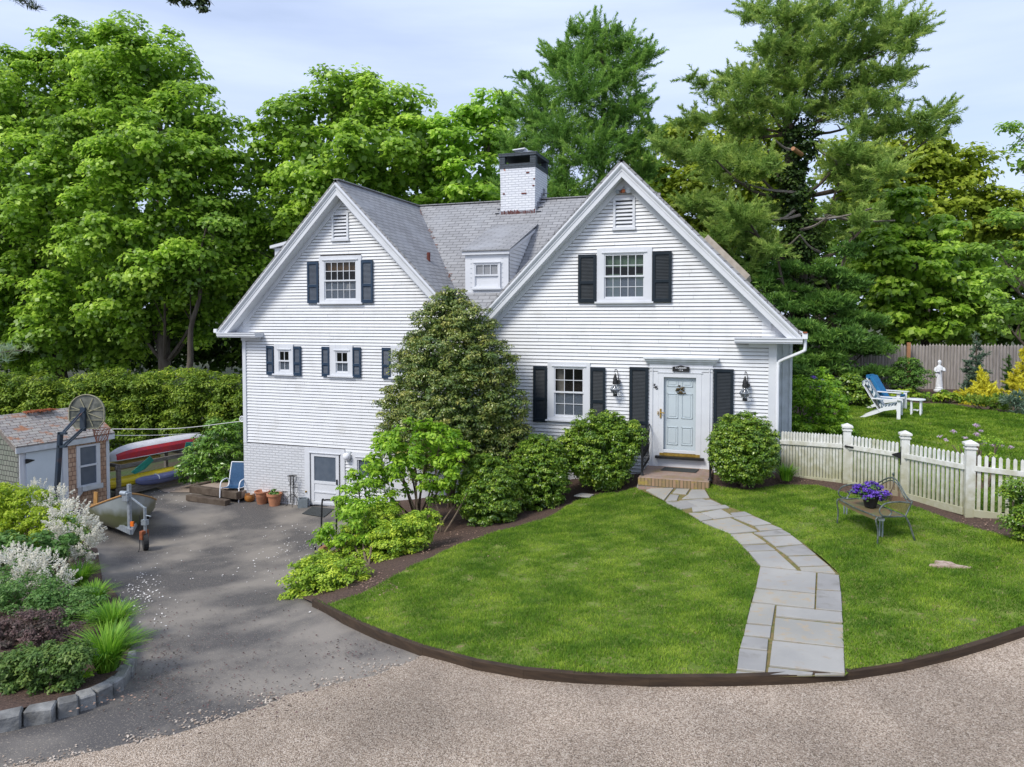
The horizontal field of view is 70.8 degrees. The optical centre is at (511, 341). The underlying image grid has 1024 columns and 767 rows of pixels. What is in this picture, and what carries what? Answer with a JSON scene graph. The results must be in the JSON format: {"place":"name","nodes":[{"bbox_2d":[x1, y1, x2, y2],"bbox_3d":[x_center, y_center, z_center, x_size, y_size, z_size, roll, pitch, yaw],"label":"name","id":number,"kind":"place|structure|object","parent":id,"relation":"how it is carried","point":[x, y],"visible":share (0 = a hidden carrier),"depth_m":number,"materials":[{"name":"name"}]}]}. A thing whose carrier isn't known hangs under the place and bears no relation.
{"place":"outdoors","nodes":[
{"label":"outdoors","id":0,"kind":"place"},
{"bbox_2d":[0,527,130,710],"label":"planting bed","id":1,"kind":"object","parent":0,"point":[22,699],"visible":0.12,"depth_m":8.73,"materials":[{"name":"brown soil"}]},
{"bbox_2d":[0,529,77,581],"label":"leafy shrub","id":2,"kind":"object","parent":1,"relation":"on","point":[44,538],"visible":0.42,"depth_m":12.93,"materials":[{"name":"green plant"}]},
{"bbox_2d":[0,541,82,602],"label":"white plume plant","id":3,"kind":"object","parent":1,"relation":"on","point":[18,570],"visible":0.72,"depth_m":11.93,"materials":[{"name":"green plant"}]},
{"bbox_2d":[0,482,87,546],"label":"chartreuse shrub","id":4,"kind":"object","parent":1,"relation":"on","point":[16,499],"visible":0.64,"depth_m":14.24,"materials":[{"name":"green plant"}]},
{"bbox_2d":[0,605,94,649],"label":"barberry shrub","id":5,"kind":"object","parent":1,"relation":"on","point":[27,632],"visible":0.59,"depth_m":9.48,"materials":[{"name":"purple plant"}]},
{"bbox_2d":[0,637,98,696],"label":"leafy shrub","id":6,"kind":"object","parent":1,"relation":"on","point":[18,667],"visible":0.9,"depth_m":7.98,"materials":[{"name":"green plant"}]},
{"bbox_2d":[0,571,104,618],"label":"spiraea shrub","id":7,"kind":"object","parent":1,"relation":"on","point":[74,593],"visible":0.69,"depth_m":10.98,"materials":[{"name":"green plant"}]},
{"bbox_2d":[26,477,108,570],"bbox_3d":[-9.088,3.709,14.310,3.230,1.696,1.093,2,3,39],"label":"white plume plant","id":8,"kind":"object","parent":1,"relation":"on","point":[77,549],"visible":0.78,"depth_m":13.63,"materials":[{"name":"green plant"}]},
{"bbox_2d":[24,584,110,627],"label":"leafy shrub","id":9,"kind":"object","parent":1,"relation":"on","point":[75,610],"visible":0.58,"depth_m":10.55,"materials":[{"name":"green plant"}]},
{"bbox_2d":[56,557,108,585],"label":"daylily clump","id":10,"kind":"object","parent":1,"relation":"on","point":[84,573],"visible":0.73,"depth_m":12.90,"materials":[{"name":"green plant"}]},
{"bbox_2d":[76,577,121,602],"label":"daylily clump","id":11,"kind":"object","parent":1,"relation":"on","point":[95,584],"visible":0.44,"depth_m":11.87,"materials":[{"name":"green plant"}]},
{"bbox_2d":[62,616,158,673],"bbox_3d":[-4.832,3.646,8.574,1.136,0.586,1.126,1,2,19],"label":"daylily clump","id":12,"kind":"object","parent":1,"relation":"on","point":[111,652],"visible":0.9,"depth_m":8.61,"materials":[{"name":"green plant"}]},
{"bbox_2d":[75,594,146,632],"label":"daylily clump","id":13,"kind":"object","parent":1,"relation":"on","point":[110,612],"visible":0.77,"depth_m":10.16,"materials":[{"name":"green plant"}]},
{"bbox_2d":[166,0,212,13],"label":"oak branch","id":14,"kind":"object","parent":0,"point":[202,8],"visible":1,"depth_m":5.99,"materials":[{"name":"green plant"}]},
{"bbox_2d":[0,488,418,766],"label":"driveway","id":15,"kind":"structure","parent":0,"point":[235,530],"depth_m":10.46,"materials":[{"name":"grey asphalt"}]},
{"bbox_2d":[0,706,22,732],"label":"kerb block","id":16,"kind":"structure","parent":15,"relation":"on","point":[11,719],"depth_m":7.29,"materials":[{"name":"stone"}]},
{"bbox_2d":[23,700,56,726],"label":"kerb block","id":17,"kind":"structure","parent":15,"relation":"on","point":[40,713],"depth_m":7.43,"materials":[{"name":"stone"}]},
{"bbox_2d":[57,694,78,718],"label":"kerb block","id":18,"kind":"structure","parent":15,"relation":"on","point":[66,704],"depth_m":7.59,"materials":[{"name":"stone"}]},
{"bbox_2d":[75,688,95,711],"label":"kerb block","id":19,"kind":"structure","parent":15,"relation":"on","point":[87,697],"depth_m":7.77,"materials":[{"name":"stone"}]},
{"bbox_2d":[90,681,112,704],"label":"kerb block","id":20,"kind":"structure","parent":15,"relation":"on","point":[104,689],"depth_m":7.97,"materials":[{"name":"stone"}]},
{"bbox_2d":[85,484,150,551],"bbox_3d":[-9.445,3.990,17.553,1.460,1.400,3.886,-1,2,-34],"label":"trailer","id":21,"kind":"object","parent":15,"relation":"on","point":[131,526],"visible":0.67,"depth_m":16.58,"materials":[{"name":"metal"}]},
{"bbox_2d":[85,493,156,529],"bbox_3d":[-9.715,4.069,17.951,1.601,1.175,2.922,-1,2,-34],"label":"dinghy","id":22,"kind":"object","parent":21,"relation":"on","point":[111,512],"visible":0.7,"depth_m":17.03,"materials":[{"name":"grey metal"}]},
{"bbox_2d":[110,450,191,496],"bbox_3d":[-11.678,4.175,22.638,1.700,1.175,2.558,1,2,29],"label":"rack","id":23,"kind":"object","parent":15,"relation":"on","point":[138,487],"visible":0.23,"depth_m":21.84,"materials":[{"name":"grey wood"}]},
{"bbox_2d":[110,466,176,489],"bbox_3d":[-11.566,4.209,21.858,0.504,0.301,3.962,1,2,29],"label":"kayak","id":24,"kind":"object","parent":23,"relation":"on","point":[127,479],"visible":0.41,"depth_m":21.78,"materials":[{"name":"plastic"}]},
{"bbox_2d":[109,434,203,461],"bbox_3d":[-11.295,3.349,23.221,0.876,0.455,3.673,1,2,28],"label":"canoe","id":25,"kind":"object","parent":23,"relation":"on","point":[150,447],"visible":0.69,"depth_m":22.54,"materials":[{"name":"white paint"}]},
{"bbox_2d":[135,469,181,484],"bbox_3d":[-10.870,4.237,22.466,0.370,0.322,1.838,1,2,30],"label":"kayak","id":26,"kind":"object","parent":23,"relation":"on","point":[162,477],"visible":0.74,"depth_m":22.15,"materials":[{"name":"blue plastic"}]},
{"bbox_2d":[2,656,416,766],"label":"loose gravel","id":27,"kind":"structure","parent":15,"relation":"on","point":[127,735],"depth_m":7.34,"materials":[{"name":"beige gravel"}]},
{"bbox_2d":[186,479,245,505],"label":"timber steps","id":28,"kind":"structure","parent":15,"relation":"on","point":[209,488],"depth_m":20.67,"materials":[{"name":"brown wood"}]},
{"bbox_2d":[219,461,243,502],"bbox_3d":[-8.018,4.066,20.835,0.594,1.040,0.753,0,2,5],"label":"patio chair","id":29,"kind":"object","parent":15,"relation":"on","point":[236,478],"visible":0.73,"depth_m":21.04,"materials":[{"name":"blue fabric"}]},
{"bbox_2d":[102,522,400,745],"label":"fallen leaves","id":30,"kind":"object","parent":15,"relation":"on","point":[225,665],"visible":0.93,"depth_m":8.70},
{"bbox_2d":[0,322,1022,659],"bbox_3d":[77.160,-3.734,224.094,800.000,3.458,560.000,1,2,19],"label":"ground","id":31,"kind":"structure","parent":0,"point":[156,464],"depth_m":40.95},
{"bbox_2d":[0,408,114,516],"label":"garden shed","id":32,"kind":"structure","parent":31,"relation":"on","point":[85,470],"depth_m":19.78,"materials":[{"name":"grey wood"}]},
{"bbox_2d":[25,448,61,516],"bbox_3d":[-12.547,3.849,19.308,0.045,1.860,0.930,1,2,28],"label":"shed door","id":33,"kind":"structure","parent":32,"relation":"in","point":[39,464],"depth_m":19.26,"materials":[{"name":"paint"}]},
{"bbox_2d":[76,443,102,498],"bbox_3d":[-11.908,3.668,20.327,0.200,1.490,0.660,1,2,28],"label":"window","id":34,"kind":"structure","parent":32,"relation":"in","point":[88,468],"depth_m":20.34,"materials":[{"name":"white paint"}]},
{"bbox_2d":[0,14,161,397],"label":"maple tree","id":35,"kind":"object","parent":31,"relation":"on","point":[42,131],"visible":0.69,"depth_m":41.99,"materials":[{"name":"green plant"}]},
{"bbox_2d":[53,394,110,520],"bbox_3d":[-10.691,3.013,17.869,0.842,3.370,1.510,1,2,19],"label":"basketball hoop","id":36,"kind":"object","parent":31,"relation":"on","point":[86,411],"visible":0.98,"depth_m":17.99,"materials":[{"name":"plastic"}]},
{"bbox_2d":[0,366,243,451],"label":"hedge","id":37,"kind":"object","parent":31,"relation":"on","point":[145,405],"visible":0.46,"depth_m":29.54,"materials":[{"name":"green plant"}]},
{"bbox_2d":[58,366,194,392],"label":"variegated shrub","id":38,"kind":"object","parent":31,"relation":"on","point":[170,374],"visible":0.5,"depth_m":33.02,"materials":[{"name":"green plant"}]},
{"bbox_2d":[50,9,255,392],"bbox_3d":[-19.519,-6.941,39.597,11.733,23.015,9.796,1,2,19],"label":"maple tree","id":39,"kind":"object","parent":31,"relation":"on","point":[173,161],"visible":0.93,"depth_m":38.28,"materials":[{"name":"green plant"}]},
{"bbox_2d":[157,466,228,491],"bbox_3d":[-10.243,4.529,24.122,2.663,0.056,4.281,1,2,19],"label":"pea gravel patch","id":40,"kind":"object","parent":31,"relation":"on","point":[180,487],"visible":0.17,"depth_m":22.57,"materials":[{"name":"beige gravel"}]},
{"bbox_2d":[159,211,249,424],"bbox_3d":[-15.924,-1.006,37.222,5.138,11.270,3.426,1,2,19],"label":"birch tree","id":41,"kind":"object","parent":31,"relation":"on","point":[220,224],"visible":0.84,"depth_m":36.95,"materials":[{"name":"green plant"}]},
{"bbox_2d":[172,416,243,484],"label":"rhododendron","id":42,"kind":"object","parent":31,"relation":"on","point":[208,463],"visible":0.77,"depth_m":21.78,"materials":[{"name":"green plant"}]},
{"bbox_2d":[0,191,444,380],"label":"woodland","id":43,"kind":"object","parent":31,"relation":"on","point":[223,356],"visible":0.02,"depth_m":49.83,"materials":[{"name":"green plant"}]},
{"bbox_2d":[210,62,457,306],"bbox_3d":[-11.417,-5.425,40.030,17.024,19.811,8.682,1,2,19],"label":"maple tree","id":44,"kind":"object","parent":31,"relation":"on","point":[358,107],"visible":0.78,"depth_m":38.70,"materials":[{"name":"green plant"}]},
{"bbox_2d":[361,87,520,204],"bbox_3d":[-3.720,-4.894,39.719,9.448,17.676,6.290,1,2,19],"label":"maple tree","id":45,"kind":"object","parent":31,"relation":"on","point":[449,182],"visible":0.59,"depth_m":38.08,"materials":[{"name":"green plant"}]},
{"bbox_2d":[213,148,807,506],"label":"house","id":46,"kind":"structure","parent":31,"relation":"on","point":[623,288],"depth_m":18.46,"materials":[{"name":"white paint"}]},
{"bbox_2d":[272,344,293,375],"bbox_3d":[-6.318,0.511,20.397,0.710,0.885,0.600,1,2,19],"label":"window","id":47,"kind":"structure","parent":46,"relation":"in","point":[283,353],"depth_m":20.21,"materials":[{"name":"white paint"}]},
{"bbox_2d":[310,453,339,506],"bbox_3d":[-5.154,3.859,19.856,0.980,1.500,0.075,1,2,19],"label":"basement door","id":48,"kind":"structure","parent":46,"relation":"in","point":[325,478],"depth_m":19.88,"materials":[{"name":"white paint"}]},
{"bbox_2d":[317,255,362,304],"bbox_3d":[-4.574,-1.662,19.720,1.400,1.315,0.600,1,2,19],"label":"window","id":49,"kind":"structure","parent":46,"relation":"in","point":[339,276],"depth_m":19.57,"materials":[{"name":"white paint"}]},
{"bbox_2d":[327,345,352,377],"bbox_3d":[-4.569,0.532,19.795,0.810,0.885,0.600,1,2,19],"label":"window","id":50,"kind":"structure","parent":46,"relation":"in","point":[340,356],"depth_m":19.61,"materials":[{"name":"white paint"}]},
{"bbox_2d":[352,452,382,481],"bbox_3d":[-3.832,3.409,19.641,0.990,0.785,0.600,1,2,19],"label":"window","id":51,"kind":"structure","parent":46,"relation":"in","point":[357,458],"depth_m":19.51,"materials":[{"name":"white paint"}]},
{"bbox_2d":[545,362,590,422],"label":"window","id":52,"kind":"structure","parent":46,"relation":"in","point":[568,383],"depth_m":17.62,"materials":[{"name":"white paint"}]},
{"bbox_2d":[594,247,653,303],"bbox_3d":[2.721,-1.554,17.211,1.390,1.315,0.600,1,2,19],"label":"window","id":53,"kind":"structure","parent":46,"relation":"in","point":[624,275],"depth_m":17.04,"materials":[{"name":"white paint"}]},
{"bbox_2d":[655,372,703,460],"bbox_3d":[3.884,1.724,16.665,1.100,2.010,0.230,1,2,19],"label":"front door","id":54,"kind":"structure","parent":46,"relation":"in","point":[679,393],"depth_m":16.72,"materials":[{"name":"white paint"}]},
{"bbox_2d":[486,4,672,197],"bbox_3d":[2.869,-6.030,33.037,8.758,18.657,4.844,1,2,19],"label":"pine tree","id":55,"kind":"object","parent":31,"relation":"on","point":[591,50],"visible":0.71,"depth_m":32.27,"materials":[{"name":"green plant"}]},
{"bbox_2d":[312,598,1023,686],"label":"timber edging","id":56,"kind":"object","parent":31,"relation":"on","point":[671,680],"visible":0.52,"depth_m":7.57,"materials":[{"name":"brown wood"}]},
{"bbox_2d":[638,465,712,489],"bbox_3d":[3.677,3.170,16.096,1.500,0.440,1.355,1,2,19],"label":"brick stoop","id":57,"kind":"object","parent":31,"relation":"on","point":[655,477],"visible":0.67,"depth_m":15.65,"materials":[{"name":"brown brick"}]},
{"bbox_2d":[640,424,649,475],"bbox_3d":[3.033,2.446,16.335,0.100,0.990,1.161,1,2,19],"label":"iron railing","id":58,"kind":"object","parent":57,"relation":"on","point":[644,457],"visible":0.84,"depth_m":16.20,"materials":[{"name":"black metal"}]},
{"bbox_2d":[629,109,814,252],"bbox_3d":[10.758,-5.100,39.048,10.831,15.335,5.564,1,2,19],"label":"oak tree","id":59,"kind":"object","parent":31,"relation":"on","point":[676,180],"visible":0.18,"depth_m":38.50,"materials":[{"name":"green plant"}]},
{"bbox_2d":[685,171,1023,343],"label":"oak tree","id":60,"kind":"object","parent":31,"relation":"on","point":[841,226],"visible":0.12,"depth_m":38.84,"materials":[{"name":"green plant"}]},
{"bbox_2d":[690,211,1023,355],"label":"woodland","id":61,"kind":"object","parent":31,"relation":"on","point":[1009,339],"visible":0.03,"depth_m":38.67,"materials":[{"name":"green plant"}]},
{"bbox_2d":[793,342,1023,393],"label":"stockade fence","id":62,"kind":"object","parent":31,"relation":"on","point":[926,356],"visible":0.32,"depth_m":27.14,"materials":[{"name":"grey wood"}]},
{"bbox_2d":[812,126,1023,343],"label":"oak tree","id":63,"kind":"object","parent":31,"relation":"on","point":[944,170],"visible":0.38,"depth_m":35.47,"materials":[{"name":"green plant"}]},
{"bbox_2d":[0,0,1023,318],"label":"sky","id":64,"kind":"structure","parent":0,"point":[255,52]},
{"bbox_2d":[14,637,1023,766],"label":"gravel","id":65,"kind":"structure","parent":0,"point":[966,711],"depth_m":6.74,"materials":[{"name":"beige gravel"}]},
{"bbox_2d":[319,487,759,674],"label":"front lawn","id":66,"kind":"structure","parent":0,"point":[573,566],"depth_m":10.11,"materials":[{"name":"green plant"}]},
{"bbox_2d":[296,468,1023,603],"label":"mulch bed","id":67,"kind":"object","parent":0,"point":[397,565],"visible":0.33,"depth_m":14.35,"materials":[{"name":"brown soil"}]},
{"bbox_2d":[275,548,373,599],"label":"groundcover shrub","id":68,"kind":"object","parent":67,"relation":"on","point":[308,574],"visible":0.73,"depth_m":11.96,"materials":[{"name":"green plant"}]},
{"bbox_2d":[306,496,386,565],"bbox_3d":[-3.073,3.686,13.856,1.889,1.417,1.000,1,2,36],"label":"viburnum shrub","id":69,"kind":"object","parent":67,"relation":"on","point":[324,533],"visible":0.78,"depth_m":13.70,"materials":[{"name":"green plant"}]},
{"bbox_2d":[330,462,401,532],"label":"viburnum shrub","id":70,"kind":"object","parent":67,"relation":"on","point":[353,490],"visible":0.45,"depth_m":14.87,"materials":[{"name":"green plant"}]},
{"bbox_2d":[326,500,443,565],"bbox_3d":[-2.354,3.823,13.900,2.385,1.458,1.752,1,2,19],"label":"groundcover shrub","id":71,"kind":"object","parent":67,"relation":"on","point":[395,542],"visible":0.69,"depth_m":13.37,"materials":[{"name":"green plant"}]},
{"bbox_2d":[362,417,474,530],"bbox_3d":[-2.121,2.935,15.231,1.791,2.733,2.524,-2,3,-39],"label":"viburnum shrub","id":72,"kind":"object","parent":67,"relation":"on","point":[397,466],"visible":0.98,"depth_m":14.89,"materials":[{"name":"green plant"}]},
{"bbox_2d":[396,489,476,533],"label":"shrub","id":73,"kind":"object","parent":67,"relation":"on","point":[439,499],"visible":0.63,"depth_m":14.75,"materials":[{"name":"green plant"}]},
{"bbox_2d":[371,285,534,507],"bbox_3d":[-1.533,1.397,16.876,4.127,5.445,2.908,1,2,19],"label":"holly tree","id":74,"kind":"object","parent":67,"relation":"on","point":[435,373],"visible":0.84,"depth_m":16.53,"materials":[{"name":"green plant"}]},
{"bbox_2d":[454,452,522,526],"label":"boxwood shrub","id":75,"kind":"object","parent":67,"relation":"on","point":[494,498],"visible":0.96,"depth_m":14.82,"materials":[{"name":"green plant"}]},
{"bbox_2d":[0,476,1007,711],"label":"bark chips","id":76,"kind":"object","parent":67,"relation":"on","point":[417,559],"visible":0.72,"depth_m":11.68,"materials":[{"name":"brown wood"}]},
{"bbox_2d":[507,433,574,511],"bbox_3d":[0.585,2.948,15.860,1.499,1.842,1.459,1,2,19],"label":"boxwood shrub","id":77,"kind":"object","parent":67,"relation":"on","point":[541,469],"visible":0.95,"depth_m":15.47,"materials":[{"name":"green plant"}]},
{"bbox_2d":[557,409,649,491],"bbox_3d":[2.000,2.506,16.265,1.701,1.932,1.989,-2,3,-38],"label":"boxwood shrub","id":78,"kind":"object","parent":67,"relation":"on","point":[602,451],"visible":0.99,"depth_m":15.90,"materials":[{"name":"green plant"}]},
{"bbox_2d":[703,410,781,487],"bbox_3d":[4.896,2.335,15.261,1.606,1.792,1.620,1,2,19],"label":"boxwood shrub","id":79,"kind":"object","parent":67,"relation":"on","point":[745,451],"visible":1,"depth_m":14.82,"materials":[{"name":"green plant"}]},
{"bbox_2d":[774,463,802,480],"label":"daylily clump","id":80,"kind":"object","parent":67,"relation":"on","point":[785,473],"visible":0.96,"depth_m":15.27,"materials":[{"name":"green plant"}]},
{"bbox_2d":[780,423,1023,518],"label":"picket fence","id":81,"kind":"object","parent":67,"relation":"on","point":[812,449],"visible":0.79,"depth_m":13.30,"materials":[{"name":"white wood"}]},
{"bbox_2d":[845,435,900,484],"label":"garden gate","id":82,"kind":"structure","parent":81,"relation":"attached to","point":[892,454],"depth_m":14.36,"materials":[{"name":"white wood"}]},
{"bbox_2d":[995,475,1023,540],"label":"boxwood shrub","id":83,"kind":"object","parent":67,"relation":"on","point":[1016,496],"visible":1,"depth_m":10.90,"materials":[{"name":"green plant"}]},
{"bbox_2d":[637,484,844,676],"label":"path","id":84,"kind":"structure","parent":0,"point":[729,510],"depth_m":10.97,"materials":[{"name":"grey stone"}]},
{"bbox_2d":[705,483,1023,674],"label":"front lawn","id":85,"kind":"structure","parent":0,"point":[907,612],"depth_m":9.86,"materials":[{"name":"green plant"}]},
{"bbox_2d":[836,472,915,543],"bbox_3d":[5.972,2.662,11.870,0.689,1.005,1.205,0,2,-5],"label":"garden bench","id":86,"kind":"object","parent":85,"relation":"on","point":[897,500],"visible":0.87,"depth_m":11.71,"materials":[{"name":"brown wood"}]},
{"bbox_2d":[849,480,891,507],"bbox_3d":[5.916,2.510,11.865,0.589,0.438,0.456,0,2,-1],"label":"flower pot","id":87,"kind":"object","parent":86,"relation":"on","point":[869,495],"visible":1,"depth_m":11.80,"materials":[{"name":"purple plant"}]},
{"bbox_2d":[792,382,1023,423],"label":"mulch bed","id":88,"kind":"object","parent":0,"point":[924,390],"visible":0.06,"depth_m":23.37,"materials":[{"name":"brown soil"}]},
{"bbox_2d":[643,0,969,387],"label":"pine tree","id":89,"kind":"object","parent":88,"relation":"on","point":[808,52],"visible":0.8,"depth_m":27.68,"materials":[{"name":"green plant"}]},
{"bbox_2d":[801,367,842,423],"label":"lilac bush","id":90,"kind":"object","parent":88,"relation":"on","point":[823,376],"visible":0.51,"depth_m":19.82,"materials":[{"name":"green plant"}]},
{"bbox_2d":[750,239,907,378],"bbox_3d":[11.527,-0.792,26.391,5.897,6.037,4.399,1,2,19],"label":"hemlock tree","id":91,"kind":"object","parent":88,"relation":"on","point":[830,354],"visible":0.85,"depth_m":26.52,"materials":[{"name":"green plant"}]},
{"bbox_2d":[821,372,873,406],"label":"round shrub","id":92,"kind":"object","parent":88,"relation":"on","point":[854,389],"visible":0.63,"depth_m":22.42,"materials":[{"name":"green plant"}]},
{"bbox_2d":[882,355,936,393],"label":"yew shrub","id":93,"kind":"object","parent":88,"relation":"on","point":[909,379],"visible":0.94,"depth_m":25.40,"materials":[{"name":"green plant"}]},
{"bbox_2d":[843,184,1023,357],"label":"maple tree","id":94,"kind":"object","parent":88,"relation":"on","point":[910,299],"visible":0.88,"depth_m":28.32,"materials":[{"name":"green plant"}]},
{"bbox_2d":[932,389,963,403],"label":"hosta plant","id":95,"kind":"object","parent":88,"relation":"on","point":[944,395],"visible":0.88,"depth_m":23.26,"materials":[{"name":"green plant"}]},
{"bbox_2d":[958,331,994,391],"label":"blue spruce","id":96,"kind":"object","parent":88,"relation":"on","point":[976,360],"visible":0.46,"depth_m":24.73,"materials":[{"name":"green plant"}]},
{"bbox_2d":[954,364,1004,405],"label":"golden cypress","id":97,"kind":"object","parent":88,"relation":"on","point":[986,388],"visible":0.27,"depth_m":22.99,"materials":[{"name":"yellow plant"}]},
{"bbox_2d":[954,392,1020,411],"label":"juniper","id":98,"kind":"object","parent":88,"relation":"on","point":[989,401],"visible":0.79,"depth_m":21.34,"materials":[{"name":"green plant"}]},
{"bbox_2d":[965,120,1023,345],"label":"oak tree","id":99,"kind":"object","parent":88,"relation":"on","point":[1016,218],"visible":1,"depth_m":22.75,"materials":[{"name":"green plant"}]},
{"bbox_2d":[998,389,1023,414],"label":"juniper","id":100,"kind":"object","parent":88,"relation":"on","point":[1014,398],"visible":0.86,"depth_m":20.61,"materials":[{"name":"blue plant"}]},
{"bbox_2d":[1001,346,1023,401],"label":"golden cypress","id":101,"kind":"object","parent":88,"relation":"on","point":[1015,381],"visible":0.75,"depth_m":22.75,"materials":[{"name":"yellow plant"}]},
{"bbox_2d":[795,401,1023,511],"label":"back lawn","id":102,"kind":"structure","parent":0,"point":[936,447],"depth_m":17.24,"materials":[{"name":"green plant"}]},
{"bbox_2d":[792,374,858,439],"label":"bayberry shrub","id":103,"kind":"object","parent":102,"relation":"on","point":[827,422],"visible":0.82,"depth_m":17.82,"materials":[{"name":"green plant"}]},
{"bbox_2d":[861,379,904,418],"bbox_3d":[10.667,1.669,20.744,1.080,1.053,0.750,1,2,34],"label":"adirondack chair","id":104,"kind":"object","parent":102,"relation":"on","point":[876,398],"visible":0.99,"depth_m":20.64,"materials":[{"name":"white wood"}]},
{"bbox_2d":[866,374,908,410],"bbox_3d":[11.498,1.569,22.131,0.750,1.053,1.080,-2,3,-43],"label":"adirondack chair","id":105,"kind":"object","parent":102,"relation":"on","point":[874,379],"visible":0.77,"depth_m":22.10,"materials":[{"name":"blue wood"}]},
{"bbox_2d":[937,423,1014,488],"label":"flowers","id":106,"kind":"object","parent":102,"relation":"on","point":[983,443],"visible":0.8,"depth_m":13.93,"materials":[{"name":"green plant"}]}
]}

